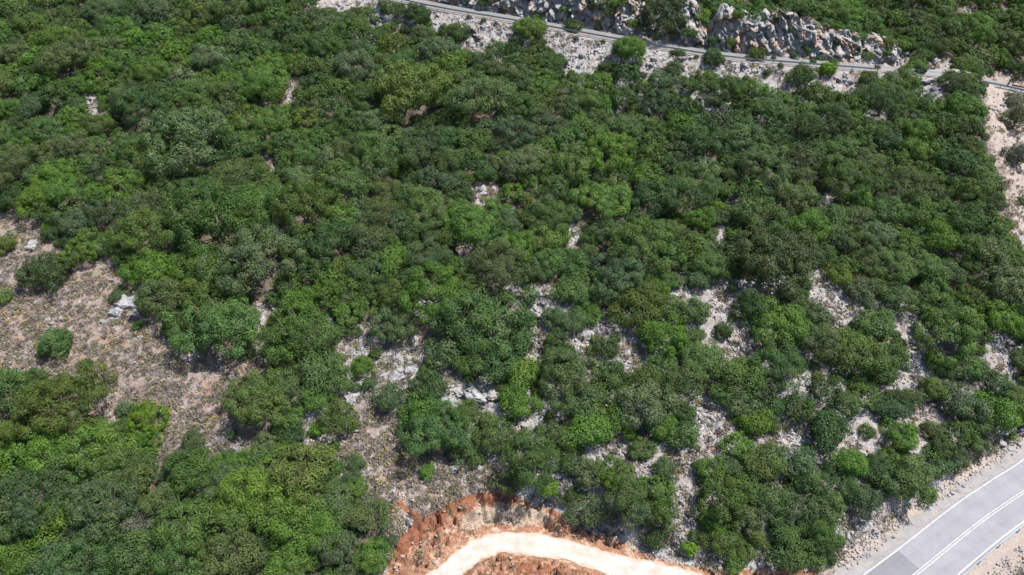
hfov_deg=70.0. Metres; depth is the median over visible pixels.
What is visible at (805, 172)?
olive tree
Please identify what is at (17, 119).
olive tree
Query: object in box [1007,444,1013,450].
boulder
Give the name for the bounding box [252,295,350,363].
oak tree
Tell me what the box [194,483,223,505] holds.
evergreen bush
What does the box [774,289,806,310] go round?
olive tree
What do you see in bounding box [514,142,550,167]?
oak tree
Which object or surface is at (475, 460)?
evergreen bush
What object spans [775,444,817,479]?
oak tree
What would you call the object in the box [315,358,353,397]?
oak tree
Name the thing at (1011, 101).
olive tree
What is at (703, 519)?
oak tree
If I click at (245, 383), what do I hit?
evergreen bush
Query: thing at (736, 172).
olive tree
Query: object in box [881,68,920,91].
oak tree
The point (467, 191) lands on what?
evergreen bush
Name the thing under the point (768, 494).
oak tree
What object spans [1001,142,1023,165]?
olive tree
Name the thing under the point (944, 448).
evergreen bush
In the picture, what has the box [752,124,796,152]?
oak tree
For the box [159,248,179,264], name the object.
evergreen bush
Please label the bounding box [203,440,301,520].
oak tree
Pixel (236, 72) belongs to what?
olive tree
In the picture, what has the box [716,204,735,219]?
evergreen bush
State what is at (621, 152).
oak tree
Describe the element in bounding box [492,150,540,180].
oak tree
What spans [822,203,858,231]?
oak tree
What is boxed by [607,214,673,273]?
oak tree
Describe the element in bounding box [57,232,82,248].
evergreen bush
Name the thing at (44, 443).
oak tree
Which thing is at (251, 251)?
oak tree
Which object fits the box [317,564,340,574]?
evergreen bush
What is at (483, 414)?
evergreen bush
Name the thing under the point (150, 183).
evergreen bush
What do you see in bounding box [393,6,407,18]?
olive tree
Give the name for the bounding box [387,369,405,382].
boulder
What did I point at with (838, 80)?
boulder
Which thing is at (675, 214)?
evergreen bush
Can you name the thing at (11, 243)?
evergreen bush
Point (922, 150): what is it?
oak tree
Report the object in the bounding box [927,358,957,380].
olive tree
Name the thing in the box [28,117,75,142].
oak tree
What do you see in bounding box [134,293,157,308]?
evergreen bush
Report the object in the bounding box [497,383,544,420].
oak tree
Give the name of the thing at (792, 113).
olive tree
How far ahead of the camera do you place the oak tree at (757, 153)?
120.20 m
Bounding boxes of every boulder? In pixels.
[24,239,37,249]
[106,307,122,317]
[113,294,137,309]
[129,309,140,317]
[186,352,197,361]
[228,374,234,380]
[344,392,358,407]
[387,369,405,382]
[403,366,413,374]
[449,464,458,470]
[463,388,486,408]
[470,26,476,33]
[473,33,480,38]
[476,464,483,471]
[481,23,491,29]
[486,389,500,400]
[529,287,542,302]
[540,298,547,304]
[607,322,618,328]
[676,56,688,60]
[740,61,747,68]
[757,560,765,567]
[766,562,775,571]
[833,76,840,82]
[853,523,859,529]
[861,526,869,532]
[901,51,910,57]
[920,77,933,84]
[930,86,938,90]
[931,58,940,64]
[999,440,1006,446]
[1001,427,1010,436]
[1007,340,1016,344]
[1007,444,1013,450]
[1017,427,1023,436]
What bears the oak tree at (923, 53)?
on the hillside
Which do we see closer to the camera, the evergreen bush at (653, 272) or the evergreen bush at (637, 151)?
the evergreen bush at (653, 272)
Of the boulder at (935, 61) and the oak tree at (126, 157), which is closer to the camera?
the oak tree at (126, 157)
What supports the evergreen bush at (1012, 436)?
on the hillside
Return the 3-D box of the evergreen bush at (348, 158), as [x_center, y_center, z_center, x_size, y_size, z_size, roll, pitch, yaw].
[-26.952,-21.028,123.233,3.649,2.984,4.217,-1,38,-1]
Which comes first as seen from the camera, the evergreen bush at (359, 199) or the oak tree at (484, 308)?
the oak tree at (484, 308)
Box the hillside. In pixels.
[0,0,1023,574]
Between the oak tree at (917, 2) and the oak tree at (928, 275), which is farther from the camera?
the oak tree at (917, 2)
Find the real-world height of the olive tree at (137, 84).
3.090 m
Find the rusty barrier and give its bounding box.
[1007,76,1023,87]
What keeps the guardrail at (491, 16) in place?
on the road at (927, 73)
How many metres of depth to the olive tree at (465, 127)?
127.90 m
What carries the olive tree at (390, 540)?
on the hillside
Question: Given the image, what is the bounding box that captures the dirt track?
[425,532,702,574]
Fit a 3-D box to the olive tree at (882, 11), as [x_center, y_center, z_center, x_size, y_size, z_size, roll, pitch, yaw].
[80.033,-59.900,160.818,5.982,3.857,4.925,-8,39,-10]
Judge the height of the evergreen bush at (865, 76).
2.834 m
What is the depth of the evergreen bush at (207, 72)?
137.74 m
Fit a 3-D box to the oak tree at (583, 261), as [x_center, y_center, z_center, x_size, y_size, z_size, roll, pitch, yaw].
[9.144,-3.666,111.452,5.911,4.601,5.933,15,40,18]
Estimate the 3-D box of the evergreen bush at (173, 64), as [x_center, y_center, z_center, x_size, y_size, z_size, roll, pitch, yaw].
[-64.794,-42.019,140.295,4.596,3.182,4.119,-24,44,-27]
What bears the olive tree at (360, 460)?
on the hillside
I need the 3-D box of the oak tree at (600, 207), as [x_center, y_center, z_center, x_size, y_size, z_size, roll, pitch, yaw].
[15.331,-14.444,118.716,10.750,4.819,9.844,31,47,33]
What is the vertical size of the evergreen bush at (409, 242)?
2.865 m
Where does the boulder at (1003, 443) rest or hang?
on the hillside
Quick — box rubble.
[0,0,1023,574]
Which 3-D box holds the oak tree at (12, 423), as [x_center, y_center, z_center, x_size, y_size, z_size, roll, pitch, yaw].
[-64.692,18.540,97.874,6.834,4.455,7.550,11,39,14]
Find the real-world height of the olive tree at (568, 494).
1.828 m
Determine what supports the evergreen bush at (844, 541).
on the hillside
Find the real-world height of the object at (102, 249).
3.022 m
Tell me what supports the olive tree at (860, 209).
on the hillside
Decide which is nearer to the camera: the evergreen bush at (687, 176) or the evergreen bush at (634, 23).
the evergreen bush at (687, 176)
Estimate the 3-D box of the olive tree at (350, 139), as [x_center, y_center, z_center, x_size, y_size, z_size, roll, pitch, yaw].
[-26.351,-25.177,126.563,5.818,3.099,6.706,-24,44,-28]
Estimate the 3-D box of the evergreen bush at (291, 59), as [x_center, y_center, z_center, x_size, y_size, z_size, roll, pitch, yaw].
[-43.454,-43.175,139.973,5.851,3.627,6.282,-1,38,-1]
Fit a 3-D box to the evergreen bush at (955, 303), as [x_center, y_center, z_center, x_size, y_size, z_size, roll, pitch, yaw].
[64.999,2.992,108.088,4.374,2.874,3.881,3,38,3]
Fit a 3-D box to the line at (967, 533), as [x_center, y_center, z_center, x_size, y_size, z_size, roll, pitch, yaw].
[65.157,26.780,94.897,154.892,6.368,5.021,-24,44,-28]
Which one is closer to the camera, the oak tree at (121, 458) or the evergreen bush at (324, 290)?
the oak tree at (121, 458)
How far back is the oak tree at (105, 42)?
139.94 m
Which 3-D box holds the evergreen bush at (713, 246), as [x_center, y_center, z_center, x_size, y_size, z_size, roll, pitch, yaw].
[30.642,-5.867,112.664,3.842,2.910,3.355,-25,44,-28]
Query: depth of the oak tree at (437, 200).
116.22 m
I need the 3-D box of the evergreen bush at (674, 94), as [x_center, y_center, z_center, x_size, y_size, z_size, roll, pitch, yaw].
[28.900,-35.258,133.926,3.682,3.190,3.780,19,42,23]
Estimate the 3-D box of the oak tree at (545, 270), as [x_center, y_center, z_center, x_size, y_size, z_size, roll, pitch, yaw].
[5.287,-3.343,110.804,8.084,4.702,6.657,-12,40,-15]
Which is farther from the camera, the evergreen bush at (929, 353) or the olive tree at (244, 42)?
the olive tree at (244, 42)
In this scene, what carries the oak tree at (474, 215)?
on the hillside
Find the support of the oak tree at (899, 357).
on the hillside
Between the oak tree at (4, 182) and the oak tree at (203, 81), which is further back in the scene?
the oak tree at (203, 81)
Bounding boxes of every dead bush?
[211,424,236,447]
[553,479,567,492]
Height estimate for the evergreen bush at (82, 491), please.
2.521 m
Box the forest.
[0,0,1023,574]
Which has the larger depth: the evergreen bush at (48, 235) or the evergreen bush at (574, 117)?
the evergreen bush at (574, 117)
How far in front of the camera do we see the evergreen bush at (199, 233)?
115.34 m
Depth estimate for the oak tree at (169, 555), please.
85.11 m
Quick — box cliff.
[429,0,901,66]
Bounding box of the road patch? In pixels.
[866,551,918,574]
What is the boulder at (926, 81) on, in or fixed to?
on the hillside
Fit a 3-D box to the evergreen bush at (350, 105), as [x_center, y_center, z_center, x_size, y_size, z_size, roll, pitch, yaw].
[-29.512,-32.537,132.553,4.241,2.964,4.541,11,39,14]
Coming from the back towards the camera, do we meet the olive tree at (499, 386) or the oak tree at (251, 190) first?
the oak tree at (251, 190)
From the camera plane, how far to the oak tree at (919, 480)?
91.00 m
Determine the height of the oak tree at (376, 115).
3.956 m
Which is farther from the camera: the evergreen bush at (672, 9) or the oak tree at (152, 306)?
the evergreen bush at (672, 9)
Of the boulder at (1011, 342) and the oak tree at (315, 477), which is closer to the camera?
the oak tree at (315, 477)
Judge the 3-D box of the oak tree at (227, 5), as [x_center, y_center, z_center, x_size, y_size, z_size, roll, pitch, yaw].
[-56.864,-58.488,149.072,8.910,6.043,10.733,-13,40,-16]
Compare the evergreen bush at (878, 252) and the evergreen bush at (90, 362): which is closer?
the evergreen bush at (90, 362)
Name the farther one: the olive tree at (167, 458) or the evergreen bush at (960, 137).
the evergreen bush at (960, 137)
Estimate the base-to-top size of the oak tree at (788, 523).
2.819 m
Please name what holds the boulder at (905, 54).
on the hillside
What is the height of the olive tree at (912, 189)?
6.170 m
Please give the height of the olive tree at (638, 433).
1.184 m
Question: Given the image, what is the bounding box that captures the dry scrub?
[0,0,1023,574]
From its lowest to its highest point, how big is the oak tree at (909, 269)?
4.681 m
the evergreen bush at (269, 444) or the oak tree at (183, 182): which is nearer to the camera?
the evergreen bush at (269, 444)
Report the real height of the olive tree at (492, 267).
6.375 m
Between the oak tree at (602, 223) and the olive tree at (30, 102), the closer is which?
the oak tree at (602, 223)
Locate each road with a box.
[397,0,1023,92]
[858,456,1023,574]
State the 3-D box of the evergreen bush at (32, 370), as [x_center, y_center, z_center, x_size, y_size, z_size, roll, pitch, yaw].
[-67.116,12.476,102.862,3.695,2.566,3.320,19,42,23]
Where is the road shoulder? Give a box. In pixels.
[833,441,1023,574]
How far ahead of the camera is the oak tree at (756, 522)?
87.97 m
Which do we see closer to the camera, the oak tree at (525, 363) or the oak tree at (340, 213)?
the oak tree at (525, 363)
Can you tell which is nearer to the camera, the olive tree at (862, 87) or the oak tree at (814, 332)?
the oak tree at (814, 332)
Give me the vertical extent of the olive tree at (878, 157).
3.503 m
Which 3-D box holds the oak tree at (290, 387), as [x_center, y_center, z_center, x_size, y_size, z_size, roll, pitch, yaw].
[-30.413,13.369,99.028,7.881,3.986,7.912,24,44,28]
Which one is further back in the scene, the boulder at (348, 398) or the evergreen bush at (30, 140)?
the evergreen bush at (30, 140)
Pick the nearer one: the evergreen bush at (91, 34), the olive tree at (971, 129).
the olive tree at (971, 129)
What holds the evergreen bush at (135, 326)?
on the hillside
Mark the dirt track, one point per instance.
(470, 554)
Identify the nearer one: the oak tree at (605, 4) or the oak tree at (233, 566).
the oak tree at (233, 566)
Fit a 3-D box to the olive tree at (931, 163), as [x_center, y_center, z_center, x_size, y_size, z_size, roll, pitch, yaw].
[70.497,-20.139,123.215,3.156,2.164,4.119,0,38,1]
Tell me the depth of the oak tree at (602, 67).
137.00 m
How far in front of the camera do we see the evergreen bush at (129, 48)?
140.68 m
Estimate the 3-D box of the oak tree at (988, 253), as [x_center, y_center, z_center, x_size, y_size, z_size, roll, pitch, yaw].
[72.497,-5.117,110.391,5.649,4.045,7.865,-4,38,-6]
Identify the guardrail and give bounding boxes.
[401,0,877,71]
[963,525,1023,574]
[987,81,1023,92]
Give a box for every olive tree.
[0,144,40,181]
[0,513,12,539]
[3,113,32,130]
[5,19,18,29]
[9,91,51,118]
[36,470,66,488]
[44,16,73,29]
[47,494,73,514]
[51,513,98,555]
[65,99,87,110]
[75,0,120,28]
[112,132,142,151]
[119,507,159,539]
[126,78,150,92]
[137,479,184,522]
[145,522,171,540]
[156,210,181,231]
[156,449,188,480]
[168,252,196,271]
[181,426,204,449]
[201,458,248,499]
[207,13,229,25]
[214,156,264,191]
[220,448,235,461]
[225,275,252,300]
[226,68,250,80]
[237,344,256,360]
[243,36,258,49]
[252,21,270,34]
[298,75,307,80]
[299,78,311,86]
[303,164,321,179]
[329,138,352,160]
[336,560,359,574]
[337,491,391,532]
[340,10,368,26]
[340,131,376,151]
[340,467,361,487]
[342,9,352,13]
[343,248,395,283]
[344,450,365,470]
[348,39,371,52]
[361,192,407,223]
[366,219,395,240]
[367,178,401,198]
[371,381,408,411]
[373,50,392,63]
[387,533,399,545]
[388,177,413,191]
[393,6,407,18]
[403,235,453,276]
[408,24,437,42]
[409,113,436,131]
[411,315,419,321]
[427,146,467,176]
[436,171,470,191]
[446,433,478,467]
[457,124,475,141]
[459,49,478,60]
[467,237,539,289]
[469,50,497,69]
[483,60,506,80]
[485,133,510,154]
[490,379,510,391]
[494,208,523,234]
[528,106,560,133]
[544,419,582,448]
[547,117,577,134]
[554,492,567,504]
[561,491,616,527]
[564,485,587,508]
[578,107,608,126]
[603,471,650,519]
[630,428,644,437]
[636,522,668,552]
[650,454,680,483]
[655,359,704,409]
[657,219,698,248]
[663,164,720,210]
[698,377,711,390]
[712,196,720,202]
[713,451,739,474]
[720,166,754,185]
[726,231,764,256]
[729,217,749,229]
[741,75,749,80]
[754,172,782,195]
[766,416,786,433]
[768,174,791,193]
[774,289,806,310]
[779,136,806,153]
[780,104,798,123]
[783,61,816,91]
[784,108,826,144]
[789,91,801,97]
[789,163,823,183]
[795,275,814,290]
[803,137,827,151]
[811,100,857,137]
[829,247,846,256]
[839,202,880,229]
[839,244,881,276]
[844,88,877,104]
[849,145,887,172]
[854,83,871,94]
[854,172,887,194]
[858,78,915,122]
[868,5,893,21]
[875,165,938,208]
[888,24,906,37]
[897,386,924,410]
[917,96,936,105]
[922,159,937,175]
[926,37,957,55]
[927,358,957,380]
[933,69,970,92]
[933,260,970,285]
[952,112,986,133]
[956,0,971,5]
[970,189,1005,209]
[977,231,996,242]
[987,40,1010,54]
[998,104,1023,134]
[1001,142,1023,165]
[1002,89,1023,108]
[1014,196,1023,205]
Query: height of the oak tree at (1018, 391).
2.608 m
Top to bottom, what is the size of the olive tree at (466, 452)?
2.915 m
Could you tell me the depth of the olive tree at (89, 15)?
146.72 m
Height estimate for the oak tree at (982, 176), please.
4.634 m
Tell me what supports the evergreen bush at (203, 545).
on the hillside
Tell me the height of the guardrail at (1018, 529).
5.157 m
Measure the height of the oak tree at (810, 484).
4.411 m
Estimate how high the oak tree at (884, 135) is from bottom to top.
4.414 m
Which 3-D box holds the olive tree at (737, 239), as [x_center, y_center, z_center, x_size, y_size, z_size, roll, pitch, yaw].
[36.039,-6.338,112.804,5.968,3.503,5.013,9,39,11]
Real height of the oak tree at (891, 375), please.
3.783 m
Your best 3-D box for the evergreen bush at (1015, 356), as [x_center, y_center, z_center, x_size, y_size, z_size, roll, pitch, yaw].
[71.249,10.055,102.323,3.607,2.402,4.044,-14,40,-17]
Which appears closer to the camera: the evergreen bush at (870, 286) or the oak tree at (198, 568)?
the oak tree at (198, 568)
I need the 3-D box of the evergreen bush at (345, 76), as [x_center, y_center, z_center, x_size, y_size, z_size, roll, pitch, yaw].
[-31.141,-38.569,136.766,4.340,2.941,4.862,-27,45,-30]
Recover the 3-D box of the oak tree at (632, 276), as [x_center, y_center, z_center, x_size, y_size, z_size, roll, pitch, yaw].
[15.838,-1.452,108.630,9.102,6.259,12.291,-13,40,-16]
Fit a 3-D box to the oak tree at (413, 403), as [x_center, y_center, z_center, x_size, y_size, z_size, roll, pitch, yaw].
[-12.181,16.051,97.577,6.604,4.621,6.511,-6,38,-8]
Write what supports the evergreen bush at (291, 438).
on the hillside
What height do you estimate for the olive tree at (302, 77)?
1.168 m
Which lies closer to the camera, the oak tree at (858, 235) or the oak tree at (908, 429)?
the oak tree at (908, 429)
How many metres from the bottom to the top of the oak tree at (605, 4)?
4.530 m
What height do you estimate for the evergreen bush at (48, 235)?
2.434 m
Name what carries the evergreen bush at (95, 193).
on the hillside
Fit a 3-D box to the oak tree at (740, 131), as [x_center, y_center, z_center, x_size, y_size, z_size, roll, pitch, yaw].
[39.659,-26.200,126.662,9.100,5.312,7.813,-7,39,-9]
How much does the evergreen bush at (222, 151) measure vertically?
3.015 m
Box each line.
[863,459,1023,574]
[912,490,1023,574]
[917,493,1023,574]
[957,521,1023,574]
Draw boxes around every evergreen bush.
[0,99,28,121]
[0,230,17,255]
[0,289,13,304]
[0,367,13,390]
[12,126,31,140]
[14,528,45,548]
[22,134,41,146]
[22,366,48,384]
[31,205,58,222]
[37,226,62,240]
[46,76,61,92]
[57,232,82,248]
[58,233,101,267]
[69,481,98,502]
[71,68,96,80]
[73,81,98,94]
[74,222,99,244]
[78,359,93,370]
[81,182,116,205]
[84,181,105,196]
[87,29,102,37]
[89,131,106,147]
[96,516,125,543]
[105,227,121,242]
[108,285,131,302]
[109,416,136,440]
[110,191,137,213]
[111,247,138,265]
[113,240,132,252]
[113,400,138,416]
[122,420,165,453]
[123,45,147,60]
[123,256,146,273]
[124,400,170,439]
[126,444,152,464]
[131,320,143,329]
[133,171,153,189]
[133,493,162,517]
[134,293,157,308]
[137,457,158,475]
[145,77,168,92]
[145,179,167,190]
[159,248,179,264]
[161,62,178,72]
[165,308,185,324]
[167,0,185,6]
[177,53,203,73]
[181,31,207,46]
[184,218,211,235]
[188,166,212,179]
[193,68,214,80]
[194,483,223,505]
[195,534,224,558]
[204,451,230,477]
[205,161,226,178]
[207,174,230,192]
[213,146,235,163]
[218,261,240,276]
[226,449,253,470]
[234,128,254,141]
[240,154,265,169]
[243,379,266,395]
[251,431,276,455]
[258,139,279,155]
[264,290,281,305]
[267,440,297,470]
[270,48,299,71]
[272,165,298,179]
[276,243,292,259]
[276,406,304,427]
[277,423,307,445]
[287,59,309,75]
[290,98,312,112]
[296,48,317,60]
[304,22,321,34]
[304,278,345,309]
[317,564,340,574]
[321,474,341,495]
[335,72,353,88]
[341,99,359,115]
[342,526,360,542]
[343,152,362,167]
[344,194,366,210]
[344,475,369,498]
[368,15,381,23]
[376,101,394,115]
[403,238,423,255]
[415,364,439,379]
[418,461,434,481]
[436,124,455,139]
[440,255,463,273]
[450,186,474,201]
[466,449,487,468]
[470,247,497,261]
[472,161,499,181]
[475,410,499,431]
[476,0,485,6]
[484,202,507,217]
[488,470,523,495]
[495,146,513,161]
[495,290,518,307]
[504,142,521,153]
[512,266,540,282]
[513,308,537,328]
[516,173,538,188]
[532,14,540,19]
[535,96,553,109]
[536,168,554,185]
[538,479,559,497]
[540,306,566,328]
[541,160,560,175]
[542,342,576,363]
[545,326,570,346]
[547,200,566,213]
[549,226,573,247]
[557,453,582,477]
[559,5,570,13]
[562,18,584,33]
[562,109,585,125]
[565,191,588,207]
[567,248,587,263]
[578,231,600,247]
[580,238,599,260]
[588,286,614,306]
[593,335,620,358]
[593,454,635,492]
[595,105,614,119]
[601,256,626,274]
[603,6,615,16]
[610,0,626,6]
[626,18,639,27]
[627,436,658,459]
[631,146,647,157]
[640,264,659,283]
[650,122,673,137]
[654,235,677,250]
[658,269,683,287]
[660,13,672,21]
[661,108,679,120]
[661,204,681,218]
[662,59,684,75]
[662,88,678,102]
[664,4,674,13]
[666,129,684,143]
[669,28,679,35]
[671,404,697,424]
[673,218,692,229]
[674,48,685,56]
[675,173,698,186]
[677,327,702,347]
[680,540,699,557]
[681,27,698,38]
[681,205,716,232]
[686,268,717,288]
[693,231,717,244]
[700,241,720,254]
[701,47,725,65]
[705,208,729,224]
[706,36,717,44]
[707,381,734,406]
[714,180,739,197]
[714,319,734,340]
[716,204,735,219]
[724,146,740,162]
[724,226,746,241]
[724,469,759,504]
[724,553,746,574]
[725,36,736,47]
[725,261,746,276]
[730,459,755,477]
[731,0,745,8]
[732,9,744,19]
[732,538,756,564]
[746,46,767,59]
[761,68,771,75]
[778,229,799,241]
[781,163,801,175]
[787,307,807,321]
[790,52,799,59]
[794,321,818,330]
[795,508,826,537]
[800,45,810,52]
[802,191,826,207]
[805,146,827,160]
[805,206,830,220]
[806,544,827,572]
[817,61,839,74]
[817,322,833,343]
[820,154,841,170]
[828,533,847,550]
[829,18,845,31]
[842,373,873,392]
[853,32,866,40]
[854,137,875,152]
[858,70,881,84]
[858,279,880,291]
[859,241,886,259]
[861,51,874,59]
[861,269,889,285]
[879,388,910,410]
[882,36,896,47]
[882,48,892,56]
[883,171,902,185]
[910,237,936,255]
[923,432,958,460]
[924,349,946,368]
[925,212,955,235]
[934,184,954,201]
[935,192,956,208]
[937,300,967,316]
[945,173,970,187]
[946,130,968,148]
[954,254,983,272]
[955,282,977,299]
[961,140,987,156]
[979,161,999,176]
[984,189,1006,203]
[989,262,1014,276]
[992,234,1012,249]
[999,215,1015,229]
[1004,429,1020,442]
[1007,347,1023,370]
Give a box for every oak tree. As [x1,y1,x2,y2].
[0,17,12,32]
[0,38,31,65]
[0,68,30,96]
[0,100,7,121]
[0,119,22,145]
[0,166,18,194]
[0,185,27,212]
[0,359,118,439]
[0,366,41,414]
[0,403,52,448]
[0,438,20,474]
[0,458,72,535]
[0,464,35,495]
[0,517,33,543]
[0,538,50,574]
[5,425,81,478]
[11,12,59,35]
[12,250,74,292]
[14,179,60,219]
[16,495,72,549]
[24,537,71,574]
[26,129,95,166]
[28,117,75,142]
[28,157,83,194]
[29,24,88,51]
[32,32,104,76]
[34,530,114,574]
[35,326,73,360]
[38,442,106,488]
[44,173,95,204]
[48,206,92,237]
[57,0,99,5]
[58,415,145,474]
[62,461,149,543]
[77,435,159,488]
[78,112,124,135]
[80,197,130,230]
[81,31,127,58]
[82,56,122,86]
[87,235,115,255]
[89,521,163,574]
[92,15,144,41]
[100,166,144,203]
[104,206,197,259]
[107,86,171,133]
[111,455,165,499]
[112,186,169,227]
[115,138,182,178]
[117,248,178,291]
[124,54,173,82]
[132,276,196,316]
[133,0,183,22]
[140,105,229,176]
[143,527,207,574]
[147,118,179,138]
[149,497,212,555]
[156,291,262,358]
[159,87,198,117]
[159,180,269,256]
[162,444,220,501]
[163,175,221,212]
[167,246,227,286]
[170,273,227,315]
[179,0,223,27]
[185,76,222,98]
[188,42,236,70]
[189,551,222,574]
[190,484,254,546]
[193,523,268,574]
[194,223,310,295]
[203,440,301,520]
[204,75,243,103]
[211,0,247,17]
[217,367,290,427]
[222,130,265,160]
[224,108,293,143]
[232,51,290,88]
[233,204,278,228]
[235,71,290,104]
[235,180,269,209]
[241,531,288,566]
[248,483,328,555]
[250,0,292,9]
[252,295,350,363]
[254,183,291,212]
[259,363,312,415]
[261,533,318,574]
[266,180,347,235]
[267,433,337,503]
[270,287,322,320]
[277,139,321,166]
[280,165,313,194]
[291,496,350,552]
[295,216,358,266]
[297,348,340,394]
[297,386,335,413]
[299,30,345,57]
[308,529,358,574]
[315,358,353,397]
[315,399,360,440]
[317,479,354,526]
[318,566,350,574]
[321,201,360,235]
[327,170,381,198]
[329,48,378,82]
[341,222,388,258]
[349,78,381,110]
[349,131,414,183]
[350,354,376,377]
[350,536,395,574]
[352,107,395,131]
[366,307,420,343]
[367,275,405,311]
[372,59,459,123]
[376,50,419,72]
[377,244,416,279]
[387,126,455,167]
[395,24,410,34]
[396,258,472,326]
[396,387,443,426]
[396,398,475,457]
[399,215,434,246]
[403,1,431,24]
[405,186,471,232]
[406,368,448,402]
[413,216,462,248]
[414,36,461,60]
[420,84,457,107]
[422,336,467,373]
[424,283,539,362]
[425,126,466,149]
[437,22,471,43]
[438,195,512,249]
[444,69,517,118]
[450,269,490,297]
[450,348,487,377]
[454,398,482,425]
[462,332,521,384]
[470,416,517,453]
[488,114,535,145]
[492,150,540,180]
[497,230,537,266]
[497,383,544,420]
[498,432,575,493]
[501,62,540,93]
[507,356,541,395]
[509,94,549,118]
[512,17,547,41]
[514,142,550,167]
[518,246,576,279]
[519,222,561,257]
[525,194,572,234]
[537,347,622,415]
[543,276,590,304]
[551,247,590,279]
[553,143,600,182]
[559,411,612,450]
[560,306,589,332]
[561,378,606,420]
[564,84,608,112]
[568,181,633,218]
[581,303,604,326]
[586,0,612,10]
[587,132,637,173]
[587,216,632,246]
[590,250,647,307]
[594,111,651,143]
[596,403,629,437]
[597,60,615,71]
[606,277,674,334]
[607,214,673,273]
[610,35,646,61]
[614,490,651,530]
[615,377,679,429]
[621,362,663,389]
[623,177,679,220]
[630,161,666,193]
[633,87,685,115]
[634,314,688,357]
[636,0,689,39]
[643,411,679,443]
[643,493,678,532]
[655,293,693,322]
[665,420,701,450]
[672,294,712,324]
[675,337,722,381]
[683,123,740,158]
[686,69,757,110]
[688,246,730,278]
[691,5,711,25]
[691,453,729,482]
[692,464,753,528]
[697,508,727,534]
[698,519,743,557]
[709,0,745,19]
[709,356,767,400]
[717,121,767,151]
[724,387,758,420]
[728,222,820,304]
[728,499,768,539]
[730,193,789,235]
[731,143,790,184]
[732,289,775,320]
[736,406,775,436]
[738,296,812,345]
[739,440,787,481]
[742,0,768,22]
[742,524,770,551]
[743,92,793,128]
[747,339,810,391]
[748,479,793,525]
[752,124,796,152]
[760,522,817,572]
[767,515,795,550]
[768,178,818,213]
[769,5,793,23]
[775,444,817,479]
[778,487,819,521]
[783,207,833,243]
[783,321,846,363]
[787,461,834,504]
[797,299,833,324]
[802,484,847,526]
[805,516,843,553]
[806,239,837,263]
[807,410,853,456]
[812,154,885,198]
[815,0,851,24]
[815,16,833,28]
[816,327,891,376]
[818,132,860,157]
[818,261,851,285]
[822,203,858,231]
[824,446,867,477]
[825,552,839,565]
[829,221,878,256]
[830,472,860,499]
[832,0,867,20]
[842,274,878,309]
[844,24,854,38]
[845,482,884,521]
[851,306,895,341]
[855,219,899,250]
[861,192,909,226]
[861,452,895,496]
[864,239,940,283]
[864,359,899,386]
[866,339,912,372]
[867,125,905,151]
[869,393,913,421]
[872,277,930,313]
[873,451,936,510]
[874,76,888,90]
[875,445,900,464]
[878,415,919,451]
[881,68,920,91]
[894,194,944,229]
[895,35,916,51]
[895,135,945,160]
[897,0,936,7]
[898,66,914,72]
[899,118,938,143]
[910,290,986,368]
[913,48,936,62]
[913,64,928,73]
[915,253,951,287]
[918,376,951,400]
[919,220,964,253]
[919,420,942,439]
[932,147,991,176]
[937,380,993,420]
[941,443,970,471]
[944,92,990,126]
[946,174,994,209]
[947,202,984,236]
[954,70,975,84]
[955,11,998,48]
[959,166,1008,192]
[960,410,996,435]
[964,431,993,452]
[971,234,1012,269]
[972,387,1023,432]
[976,264,1023,307]
[976,299,1023,338]
[987,30,1023,56]
[1002,380,1023,402]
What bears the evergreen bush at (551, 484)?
on the hillside
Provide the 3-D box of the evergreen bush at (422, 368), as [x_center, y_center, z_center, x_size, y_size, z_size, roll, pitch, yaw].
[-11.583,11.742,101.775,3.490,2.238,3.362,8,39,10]
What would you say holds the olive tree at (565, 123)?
on the hillside
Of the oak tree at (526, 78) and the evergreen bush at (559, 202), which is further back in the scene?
the oak tree at (526, 78)
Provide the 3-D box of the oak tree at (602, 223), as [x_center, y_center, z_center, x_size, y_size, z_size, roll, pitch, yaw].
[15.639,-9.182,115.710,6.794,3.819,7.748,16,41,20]
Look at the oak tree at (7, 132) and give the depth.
128.41 m
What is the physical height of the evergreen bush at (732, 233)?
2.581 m
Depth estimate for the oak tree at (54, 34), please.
140.53 m
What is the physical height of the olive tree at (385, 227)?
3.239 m
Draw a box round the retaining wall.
[388,0,882,73]
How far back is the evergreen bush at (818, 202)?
118.65 m
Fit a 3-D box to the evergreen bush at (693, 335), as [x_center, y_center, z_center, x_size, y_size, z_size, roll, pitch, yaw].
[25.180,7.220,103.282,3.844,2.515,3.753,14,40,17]
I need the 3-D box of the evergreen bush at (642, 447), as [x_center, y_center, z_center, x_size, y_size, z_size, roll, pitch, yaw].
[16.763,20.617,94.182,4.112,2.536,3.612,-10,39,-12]
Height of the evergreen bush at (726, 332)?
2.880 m
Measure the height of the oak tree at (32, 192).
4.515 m
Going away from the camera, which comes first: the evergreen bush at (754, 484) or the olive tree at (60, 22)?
the evergreen bush at (754, 484)
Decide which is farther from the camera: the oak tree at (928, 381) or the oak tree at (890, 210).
the oak tree at (890, 210)
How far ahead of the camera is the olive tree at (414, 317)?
107.13 m
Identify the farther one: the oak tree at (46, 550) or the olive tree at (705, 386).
the olive tree at (705, 386)
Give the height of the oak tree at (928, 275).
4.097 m
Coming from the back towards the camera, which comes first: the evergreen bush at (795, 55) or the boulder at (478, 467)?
the evergreen bush at (795, 55)
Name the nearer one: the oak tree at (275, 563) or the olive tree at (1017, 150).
the oak tree at (275, 563)
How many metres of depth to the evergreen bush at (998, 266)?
109.28 m
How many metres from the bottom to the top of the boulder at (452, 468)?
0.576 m
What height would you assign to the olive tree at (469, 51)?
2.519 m

